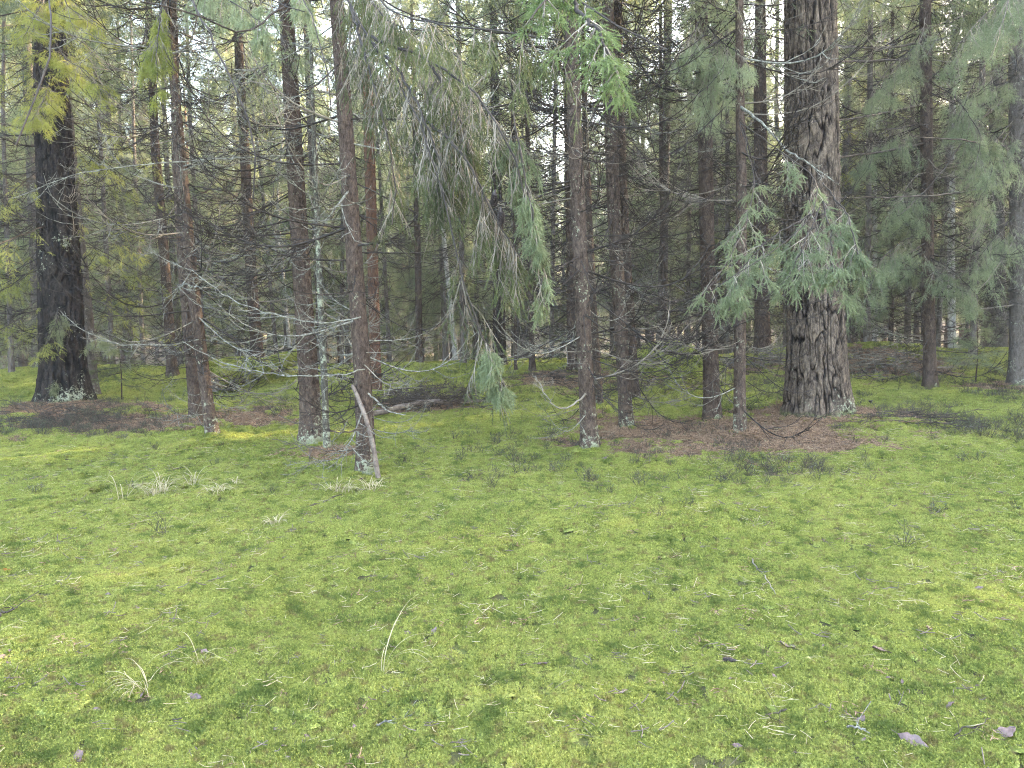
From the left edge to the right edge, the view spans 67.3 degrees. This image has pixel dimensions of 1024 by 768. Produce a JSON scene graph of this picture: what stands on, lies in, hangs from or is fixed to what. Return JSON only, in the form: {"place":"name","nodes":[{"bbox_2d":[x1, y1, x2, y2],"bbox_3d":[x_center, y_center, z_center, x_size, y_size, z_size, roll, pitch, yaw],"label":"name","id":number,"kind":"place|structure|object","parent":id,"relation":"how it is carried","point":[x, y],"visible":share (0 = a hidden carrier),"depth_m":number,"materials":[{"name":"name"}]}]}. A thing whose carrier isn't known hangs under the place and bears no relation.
{"place":"outdoors","nodes":[
{"label":"outdoors","id":0,"kind":"place"},
{"bbox_2d":[6,0,989,271],"label":"sky","id":1,"kind":"structure","parent":0,"point":[782,7],"materials":[{"name":"white"}]},
{"bbox_2d":[0,308,1023,767],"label":"ground","id":2,"kind":"structure","parent":0,"point":[702,760],"depth_m":3.74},
{"bbox_2d":[0,0,27,284],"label":"spruce tree","id":3,"kind":"object","parent":2,"relation":"on","point":[2,272],"visible":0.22,"depth_m":21.31,"materials":[{"name":"green plant"}]},
{"bbox_2d":[0,0,99,372],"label":"spruce tree","id":4,"kind":"object","parent":2,"relation":"on","point":[11,361],"visible":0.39,"depth_m":17.26,"materials":[{"name":"green plant"}]},
{"bbox_2d":[0,0,124,367],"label":"spruce tree","id":5,"kind":"object","parent":2,"relation":"on","point":[30,168],"visible":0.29,"depth_m":18.05,"materials":[{"name":"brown plant"}]},
{"bbox_2d":[0,1,133,331],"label":"spruce tree","id":6,"kind":"object","parent":2,"relation":"on","point":[100,219],"visible":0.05,"depth_m":24.17,"materials":[{"name":"green plant"}]},
{"bbox_2d":[0,395,174,426],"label":"brush pile","id":7,"kind":"object","parent":2,"relation":"on","point":[50,412],"visible":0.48,"depth_m":11.59,"materials":[{"name":"brown plant"}]},
{"bbox_2d":[0,0,177,394],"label":"spruce tree","id":8,"kind":"object","parent":2,"relation":"on","point":[89,322],"visible":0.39,"depth_m":14.36,"materials":[{"name":"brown plant"}]},
{"bbox_2d":[0,0,181,402],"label":"spruce tree","id":9,"kind":"object","parent":2,"relation":"on","point":[63,374],"visible":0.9,"depth_m":12.53,"materials":[{"name":"green plant"}]},
{"bbox_2d":[89,332,151,398],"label":"spruce sapling","id":10,"kind":"object","parent":2,"relation":"on","point":[107,369],"visible":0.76,"depth_m":13.63,"materials":[{"name":"green plant"}]},
{"bbox_2d":[69,3,174,364],"bbox_3d":[-10.833,-6.800,19.791,3.523,13.421,3.314,-1,6,-1],"label":"spruce tree","id":11,"kind":"object","parent":2,"relation":"on","point":[110,302],"visible":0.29,"depth_m":20.20,"materials":[{"name":"green plant"}]},
{"bbox_2d":[68,2,175,358],"bbox_3d":[-16.108,-9.886,31.006,5.218,19.139,4.992,0,7,1],"label":"spruce tree","id":12,"kind":"object","parent":2,"relation":"on","point":[119,207],"visible":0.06,"depth_m":31.15,"materials":[{"name":"green plant"}]},
{"bbox_2d":[77,0,177,362],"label":"spruce tree","id":13,"kind":"object","parent":2,"relation":"on","point":[121,161],"visible":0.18,"depth_m":26.94,"materials":[{"name":"green plant"}]},
{"bbox_2d":[85,1,181,363],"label":"spruce tree","id":14,"kind":"object","parent":2,"relation":"on","point":[131,247],"visible":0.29,"depth_m":24.54,"materials":[{"name":"green plant"}]},
{"bbox_2d":[42,0,286,419],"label":"spruce tree","id":15,"kind":"object","parent":2,"relation":"on","point":[193,388],"visible":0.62,"depth_m":11.03,"materials":[{"name":"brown plant"}]},
{"bbox_2d":[68,0,268,376],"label":"spruce tree","id":16,"kind":"object","parent":2,"relation":"on","point":[164,271],"visible":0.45,"depth_m":16.56,"materials":[{"name":"green plant"}]},
{"bbox_2d":[101,0,235,364],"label":"spruce tree","id":17,"kind":"object","parent":2,"relation":"on","point":[166,168],"visible":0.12,"depth_m":27.87,"materials":[{"name":"green plant"}]},
{"bbox_2d":[15,0,349,436],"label":"spruce tree","id":18,"kind":"object","parent":2,"relation":"on","point":[152,59],"visible":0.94,"depth_m":8.36,"materials":[{"name":"brown plant"}]},
{"bbox_2d":[112,2,268,343],"bbox_3d":[-9.004,-7.729,21.836,3.873,15.176,3.743,2,6,31],"label":"spruce tree","id":19,"kind":"object","parent":2,"relation":"on","point":[196,239],"visible":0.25,"depth_m":21.75,"materials":[{"name":"green plant"}]},
{"bbox_2d":[12,0,437,444],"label":"spruce tree","id":20,"kind":"object","parent":2,"relation":"on","point":[302,283],"visible":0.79,"depth_m":8.47,"materials":[{"name":"brown plant"}]},
{"bbox_2d":[184,4,289,354],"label":"spruce tree","id":21,"kind":"object","parent":2,"relation":"on","point":[226,52],"visible":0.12,"depth_m":27.24,"materials":[{"name":"green plant"}]},
{"bbox_2d":[203,241,271,358],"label":"spruce sapling","id":22,"kind":"object","parent":2,"relation":"on","point":[217,325],"visible":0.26,"depth_m":25.21,"materials":[{"name":"green plant"}]},
{"bbox_2d":[144,0,332,357],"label":"spruce tree","id":23,"kind":"object","parent":2,"relation":"on","point":[239,58],"visible":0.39,"depth_m":18.60,"materials":[{"name":"green plant"}]},
{"bbox_2d":[190,7,287,345],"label":"spruce tree","id":24,"kind":"object","parent":2,"relation":"on","point":[235,172],"visible":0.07,"depth_m":29.74,"materials":[{"name":"green plant"}]},
{"bbox_2d":[209,349,297,391],"bbox_3d":[-5.383,-0.326,16.299,0.563,0.708,3.757,0,6,12],"label":"fallen log","id":25,"kind":"object","parent":2,"relation":"on","point":[214,370],"visible":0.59,"depth_m":15.92,"materials":[{"name":"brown wood"}]},
{"bbox_2d":[210,0,331,356],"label":"spruce tree","id":26,"kind":"object","parent":2,"relation":"on","point":[269,285],"visible":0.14,"depth_m":23.54,"materials":[{"name":"green plant"}]},
{"bbox_2d":[222,2,324,348],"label":"spruce tree","id":27,"kind":"object","parent":2,"relation":"on","point":[280,318],"visible":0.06,"depth_m":33.29,"materials":[{"name":"green plant"}]},
{"bbox_2d":[229,0,389,364],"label":"spruce tree","id":28,"kind":"object","parent":2,"relation":"on","point":[322,190],"visible":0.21,"depth_m":22.59,"materials":[{"name":"green plant"}]},
{"bbox_2d":[271,1,365,362],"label":"spruce tree","id":29,"kind":"object","parent":2,"relation":"on","point":[328,99],"visible":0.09,"depth_m":36.06,"materials":[{"name":"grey plant"}]},
{"bbox_2d":[245,0,393,447],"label":"spruce tree","id":30,"kind":"object","parent":2,"relation":"on","point":[323,360],"visible":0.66,"depth_m":8.23,"materials":[{"name":"brown plant"}]},
{"bbox_2d":[274,0,410,364],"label":"spruce tree","id":31,"kind":"object","parent":2,"relation":"on","point":[341,291],"visible":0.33,"depth_m":23.16,"materials":[{"name":"green plant"}]},
{"bbox_2d":[302,0,388,362],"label":"spruce tree","id":32,"kind":"object","parent":2,"relation":"on","point":[348,361],"visible":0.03,"depth_m":40.80,"materials":[{"name":"grey plant"}]},
{"bbox_2d":[266,12,460,389],"bbox_3d":[-2.639,-8.678,13.311,4.455,18.259,4.602,-1,6,0],"label":"tree","id":33,"kind":"object","parent":2,"relation":"on","point":[370,180],"visible":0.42,"depth_m":13.72,"materials":[{"name":"brown plant"}]},
{"bbox_2d":[351,384,380,478],"bbox_3d":[-1.362,0.476,7.157,0.318,0.944,0.060,2,6,28],"label":"leaning branch","id":34,"kind":"object","parent":2,"relation":"on","point":[372,442],"visible":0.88,"depth_m":7.11,"materials":[{"name":"grey wood"}]},
{"bbox_2d":[136,0,596,484],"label":"spruce tree","id":35,"kind":"object","parent":2,"relation":"on","point":[387,28],"visible":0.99,"depth_m":4.20,"materials":[{"name":"green plant"}]},
{"bbox_2d":[319,0,422,341],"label":"spruce tree","id":36,"kind":"object","parent":2,"relation":"on","point":[389,264],"visible":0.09,"depth_m":32.29,"materials":[{"name":"green plant"}]},
{"bbox_2d":[322,0,456,361],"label":"spruce tree","id":37,"kind":"object","parent":2,"relation":"on","point":[389,358],"visible":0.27,"depth_m":24.61,"materials":[{"name":"green plant"}]},
{"bbox_2d":[368,277,415,361],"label":"spruce sapling","id":38,"kind":"object","parent":2,"relation":"on","point":[393,291],"visible":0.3,"depth_m":30.80,"materials":[{"name":"green plant"}]},
{"bbox_2d":[363,0,439,359],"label":"spruce tree","id":39,"kind":"object","parent":2,"relation":"on","point":[406,293],"visible":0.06,"depth_m":36.70,"materials":[{"name":"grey plant"}]},
{"bbox_2d":[321,0,489,362],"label":"spruce tree","id":40,"kind":"object","parent":2,"relation":"on","point":[418,304],"visible":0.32,"depth_m":21.56,"materials":[{"name":"green plant"}]},
{"bbox_2d":[396,287,450,360],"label":"spruce sapling","id":41,"kind":"object","parent":2,"relation":"on","point":[428,356],"visible":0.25,"depth_m":35.24,"materials":[{"name":"green plant"}]},
{"bbox_2d":[329,374,534,412],"bbox_3d":[-1.432,0.275,12.401,3.622,0.747,2.428,-1,6,0],"label":"brush pile","id":42,"kind":"object","parent":2,"relation":"on","point":[418,392],"visible":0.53,"depth_m":12.06,"materials":[{"name":"brown plant"}]},
{"bbox_2d":[379,0,490,360],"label":"spruce tree","id":43,"kind":"object","parent":2,"relation":"on","point":[445,350],"visible":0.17,"depth_m":27.81,"materials":[{"name":"green plant"}]},
{"bbox_2d":[384,0,489,359],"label":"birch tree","id":44,"kind":"object","parent":2,"relation":"on","point":[454,352],"visible":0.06,"depth_m":24.97,"materials":[{"name":"plant"}]},
{"bbox_2d":[373,372,507,415],"bbox_3d":[-1.129,0.110,11.787,2.540,0.574,0.970,-6,8,-42],"label":"fallen log","id":45,"kind":"object","parent":2,"relation":"on","point":[399,406],"visible":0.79,"depth_m":11.76,"materials":[{"name":"brown wood"}]},
{"bbox_2d":[400,47,488,346],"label":"spruce tree","id":46,"kind":"object","parent":2,"relation":"on","point":[404,287],"visible":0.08,"depth_m":32.52,"materials":[{"name":"green plant"}]},
{"bbox_2d":[383,0,551,362],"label":"spruce tree","id":47,"kind":"object","parent":2,"relation":"on","point":[462,305],"visible":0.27,"depth_m":21.81,"materials":[{"name":"green plant"}]},
{"bbox_2d":[431,0,525,359],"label":"spruce tree","id":48,"kind":"object","parent":2,"relation":"on","point":[477,335],"visible":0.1,"depth_m":34.22,"materials":[{"name":"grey plant"}]},
{"bbox_2d":[404,0,563,364],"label":"spruce tree","id":49,"kind":"object","parent":2,"relation":"on","point":[498,303],"visible":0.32,"depth_m":19.46,"materials":[{"name":"green plant"}]},
{"bbox_2d":[438,48,564,369],"bbox_3d":[-0.021,-3.659,17.478,3.084,7.400,2.785,-6,7,-39],"label":"spruce tree","id":50,"kind":"object","parent":2,"relation":"on","point":[515,319],"visible":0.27,"depth_m":17.38,"materials":[{"name":"green plant"}]},
{"bbox_2d":[0,13,1008,366],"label":"distant forest","id":51,"kind":"object","parent":2,"relation":"on","point":[456,297],"visible":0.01,"depth_m":60.76,"materials":[{"name":"green plant"}]},
{"bbox_2d":[445,0,565,357],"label":"spruce tree","id":52,"kind":"object","parent":2,"relation":"on","point":[489,291],"visible":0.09,"depth_m":26.67,"materials":[{"name":"green plant"}]},
{"bbox_2d":[0,340,1023,767],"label":"moss","id":53,"kind":"object","parent":2,"relation":"on","point":[52,730],"visible":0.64,"depth_m":4.17,"materials":[{"name":"green plant"}]},
{"bbox_2d":[0,387,1023,767],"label":"forest debris","id":54,"kind":"object","parent":53,"relation":"on","point":[752,663],"visible":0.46,"depth_m":4.38,"materials":[{"name":"brown plant"}]},
{"bbox_2d":[0,342,1023,476],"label":"needle litter","id":55,"kind":"object","parent":2,"relation":"on","point":[817,431],"visible":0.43,"depth_m":9.61,"materials":[{"name":"brown plant"}]},
{"bbox_2d":[0,337,1023,547],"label":"bilberry undergrowth","id":56,"kind":"object","parent":2,"relation":"on","point":[42,424],"visible":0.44,"depth_m":9.86,"materials":[{"name":"green plant"}]},
{"bbox_2d":[483,9,565,357],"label":"spruce tree","id":57,"kind":"object","parent":2,"relation":"on","point":[525,291],"visible":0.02,"depth_m":36.67,"materials":[{"name":"green plant"}]},
{"bbox_2d":[415,0,637,370],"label":"spruce tree","id":58,"kind":"object","parent":2,"relation":"on","point":[532,362],"visible":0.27,"depth_m":16.68,"materials":[{"name":"green plant"}]},
{"bbox_2d":[497,362,614,387],"bbox_3d":[1.028,-0.218,15.568,4.393,0.688,3.088,-1,6,0],"label":"brush pile","id":59,"kind":"object","parent":2,"relation":"on","point":[557,376],"visible":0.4,"depth_m":15.43,"materials":[{"name":"brown plant"}]},
{"bbox_2d":[502,19,613,357],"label":"spruce tree","id":60,"kind":"object","parent":2,"relation":"on","point":[552,252],"visible":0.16,"depth_m":23.60,"materials":[{"name":"green plant"}]},
{"bbox_2d":[525,225,602,357],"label":"spruce sapling","id":61,"kind":"object","parent":2,"relation":"on","point":[555,317],"visible":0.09,"depth_m":27.77,"materials":[{"name":"green plant"}]},
{"bbox_2d":[464,0,689,370],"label":"spruce tree","id":62,"kind":"object","parent":2,"relation":"on","point":[570,317],"visible":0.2,"depth_m":16.67,"materials":[{"name":"green plant"}]},
{"bbox_2d":[475,0,688,403],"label":"spruce tree","id":63,"kind":"object","parent":2,"relation":"on","point":[589,227],"visible":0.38,"depth_m":11.72,"materials":[{"name":"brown plant"}]},
{"bbox_2d":[427,0,750,449],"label":"spruce tree","id":64,"kind":"object","parent":2,"relation":"on","point":[572,21],"visible":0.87,"depth_m":7.74,"materials":[{"name":"brown plant"}]},
{"bbox_2d":[510,0,701,399],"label":"spruce tree","id":65,"kind":"object","parent":2,"relation":"on","point":[632,341],"visible":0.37,"depth_m":12.38,"materials":[{"name":"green plant"}]},
{"bbox_2d":[557,20,678,355],"bbox_3d":[4.148,-8.721,32.624,4.829,15.897,4.717,-5,7,-34],"label":"spruce tree","id":66,"kind":"object","parent":2,"relation":"on","point":[612,338],"visible":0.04,"depth_m":32.71,"materials":[{"name":"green plant"}]},
{"bbox_2d":[477,0,764,430],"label":"spruce tree","id":67,"kind":"object","parent":2,"relation":"on","point":[617,289],"visible":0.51,"depth_m":9.51,"materials":[{"name":"brown plant"}]},
{"bbox_2d":[556,1,686,312],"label":"spruce tree","id":68,"kind":"object","parent":2,"relation":"on","point":[602,217],"visible":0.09,"depth_m":27.20,"materials":[{"name":"green plant"}]},
{"bbox_2d":[581,0,744,345],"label":"spruce tree","id":69,"kind":"object","parent":2,"relation":"on","point":[662,263],"visible":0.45,"depth_m":20.51,"materials":[{"name":"green plant"}]},
{"bbox_2d":[582,0,752,342],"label":"spruce tree","id":70,"kind":"object","parent":2,"relation":"on","point":[673,145],"visible":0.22,"depth_m":22.08,"materials":[{"name":"green plant"}]},
{"bbox_2d":[634,1,735,344],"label":"spruce tree","id":71,"kind":"object","parent":2,"relation":"on","point":[689,249],"visible":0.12,"depth_m":24.72,"materials":[{"name":"green plant"}]},
{"bbox_2d":[603,362,773,393],"bbox_3d":[2.823,-0.059,13.585,2.794,0.702,2.202,-3,6,-21],"label":"brush pile","id":72,"kind":"object","parent":2,"relation":"on","point":[662,385],"visible":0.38,"depth_m":13.29,"materials":[{"name":"brown plant"}]},
{"bbox_2d":[647,22,770,328],"bbox_3d":[7.862,-10.384,30.586,4.922,19.046,4.807,-5,7,-34],"label":"spruce tree","id":73,"kind":"object","parent":2,"relation":"on","point":[721,223],"visible":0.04,"depth_m":30.46,"materials":[{"name":"green plant"}]},
{"bbox_2d":[644,0,785,353],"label":"spruce tree","id":74,"kind":"object","parent":2,"relation":"on","point":[727,216],"visible":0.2,"depth_m":20.62,"materials":[{"name":"green plant"}]},
{"bbox_2d":[655,0,780,353],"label":"spruce tree","id":75,"kind":"object","parent":2,"relation":"on","point":[717,227],"visible":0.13,"depth_m":27.62,"materials":[{"name":"green plant"}]},
{"bbox_2d":[593,0,909,449],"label":"spruce tree","id":76,"kind":"object","parent":2,"relation":"on","point":[737,294],"visible":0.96,"depth_m":8.04,"materials":[{"name":"green plant"}]},
{"bbox_2d":[719,342,785,375],"bbox_3d":[5.265,-0.432,16.248,3.373,0.805,2.673,-2,6,-9],"label":"brush pile","id":77,"kind":"object","parent":2,"relation":"on","point":[774,356],"visible":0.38,"depth_m":16.27,"materials":[{"name":"brown plant"}]},
{"bbox_2d":[585,0,924,421],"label":"spruce tree","id":78,"kind":"object","parent":2,"relation":"on","point":[711,367],"visible":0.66,"depth_m":9.55,"materials":[{"name":"green plant"}]},
{"bbox_2d":[746,278,782,348],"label":"spruce sapling","id":79,"kind":"object","parent":2,"relation":"on","point":[774,312],"visible":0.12,"depth_m":30.02,"materials":[{"name":"green plant"}]},
{"bbox_2d":[746,0,783,342],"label":"spruce tree","id":80,"kind":"object","parent":2,"relation":"on","point":[776,116],"visible":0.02,"depth_m":34.09,"materials":[{"name":"green plant"}]},
{"bbox_2d":[664,0,888,355],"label":"spruce tree","id":81,"kind":"object","parent":2,"relation":"on","point":[764,330],"visible":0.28,"depth_m":17.03,"materials":[{"name":"green plant"}]},
{"bbox_2d":[724,0,859,347],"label":"spruce tree","id":82,"kind":"object","parent":2,"relation":"on","point":[783,313],"visible":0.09,"depth_m":23.80,"materials":[{"name":"green plant"}]},
{"bbox_2d":[751,0,898,419],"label":"pine tree","id":83,"kind":"object","parent":2,"relation":"on","point":[826,374],"visible":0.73,"depth_m":9.50,"materials":[{"name":"brown plant"}]},
{"bbox_2d":[767,0,882,313],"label":"spruce tree","id":84,"kind":"object","parent":2,"relation":"on","point":[783,131],"visible":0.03,"depth_m":28.69,"materials":[{"name":"green plant"}]},
{"bbox_2d":[752,0,941,332],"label":"spruce tree","id":85,"kind":"object","parent":2,"relation":"on","point":[844,127],"visible":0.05,"depth_m":23.74,"materials":[{"name":"green plant"}]},
{"bbox_2d":[784,3,919,343],"bbox_3d":[9.811,-7.763,22.327,3.698,14.465,3.567,1,6,17],"label":"spruce tree","id":86,"kind":"object","parent":2,"relation":"on","point":[849,339],"visible":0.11,"depth_m":22.52,"materials":[{"name":"green plant"}]},
{"bbox_2d":[715,0,1023,389],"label":"spruce tree","id":87,"kind":"object","parent":2,"relation":"on","point":[926,233],"visible":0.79,"depth_m":12.26,"materials":[{"name":"green plant"}]},
{"bbox_2d":[770,0,987,341],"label":"spruce tree","id":88,"kind":"object","parent":2,"relation":"on","point":[867,229],"visible":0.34,"depth_m":16.73,"materials":[{"name":"green plant"}]},
{"bbox_2d":[838,4,948,340],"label":"tree","id":89,"kind":"object","parent":2,"relation":"on","point":[874,256],"visible":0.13,"depth_m":21.61,"materials":[{"name":"plant"}]},
{"bbox_2d":[799,402,995,430],"bbox_3d":[4.725,0.530,9.370,2.293,0.581,2.011,-1,6,0],"label":"brush pile","id":90,"kind":"object","parent":2,"relation":"on","point":[919,416],"visible":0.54,"depth_m":9.26,"materials":[{"name":"brown plant"}]},
{"bbox_2d":[848,341,963,380],"bbox_3d":[7.105,-0.343,14.828,3.123,0.987,2.330,1,6,18],"label":"brush pile","id":91,"kind":"object","parent":2,"relation":"on","point":[875,362],"visible":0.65,"depth_m":14.67,"materials":[{"name":"brown plant"}]},
{"bbox_2d":[838,0,986,344],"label":"spruce tree","id":92,"kind":"object","parent":2,"relation":"on","point":[890,326],"visible":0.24,"depth_m":18.03,"materials":[{"name":"green plant"}]},
{"bbox_2d":[852,0,973,342],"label":"spruce tree","id":93,"kind":"object","parent":2,"relation":"on","point":[916,331],"depth_m":31.39,"materials":[{"name":"green plant"}]},
{"bbox_2d":[841,0,1001,343],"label":"spruce tree","id":94,"kind":"object","parent":2,"relation":"on","point":[908,312],"visible":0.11,"depth_m":21.03,"materials":[{"name":"green plant"}]},
{"bbox_2d":[821,0,1023,385],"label":"spruce tree","id":95,"kind":"object","parent":2,"relation":"on","point":[1011,11],"visible":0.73,"depth_m":12.33,"materials":[{"name":"green plant"}]},
{"bbox_2d":[851,0,1007,344],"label":"spruce tree","id":96,"kind":"object","parent":2,"relation":"on","point":[956,265],"visible":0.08,"depth_m":25.47,"materials":[{"name":"green plant"}]},
{"bbox_2d":[858,0,1009,347],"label":"spruce tree","id":97,"kind":"object","parent":2,"relation":"on","point":[942,253],"visible":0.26,"depth_m":18.01,"materials":[{"name":"green plant"}]},
{"bbox_2d":[885,0,991,348],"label":"tree","id":98,"kind":"object","parent":2,"relation":"on","point":[949,324],"visible":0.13,"depth_m":19.75,"materials":[{"name":"plant"}]},
{"bbox_2d":[872,1,1009,354],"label":"spruce tree","id":99,"kind":"object","parent":2,"relation":"on","point":[973,327],"visible":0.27,"depth_m":16.10,"materials":[{"name":"green plant"}]},
{"bbox_2d":[903,0,1008,346],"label":"spruce tree","id":100,"kind":"object","parent":2,"relation":"on","point":[1003,340],"visible":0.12,"depth_m":19.70,"materials":[{"name":"green plant"}]},
{"bbox_2d":[920,0,1008,346],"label":"spruce tree","id":101,"kind":"object","parent":2,"relation":"on","point":[968,260],"visible":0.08,"depth_m":24.87,"materials":[{"name":"green plant"}]},
{"bbox_2d":[934,1,1009,346],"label":"spruce tree","id":102,"kind":"object","parent":2,"relation":"on","point":[973,197],"visible":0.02,"depth_m":25.24,"materials":[{"name":"green plant"}]},
{"bbox_2d":[944,326,1007,381],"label":"spruce sapling","id":103,"kind":"object","parent":2,"relation":"on","point":[969,342],"visible":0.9,"depth_m":13.46,"materials":[{"name":"green plant"}]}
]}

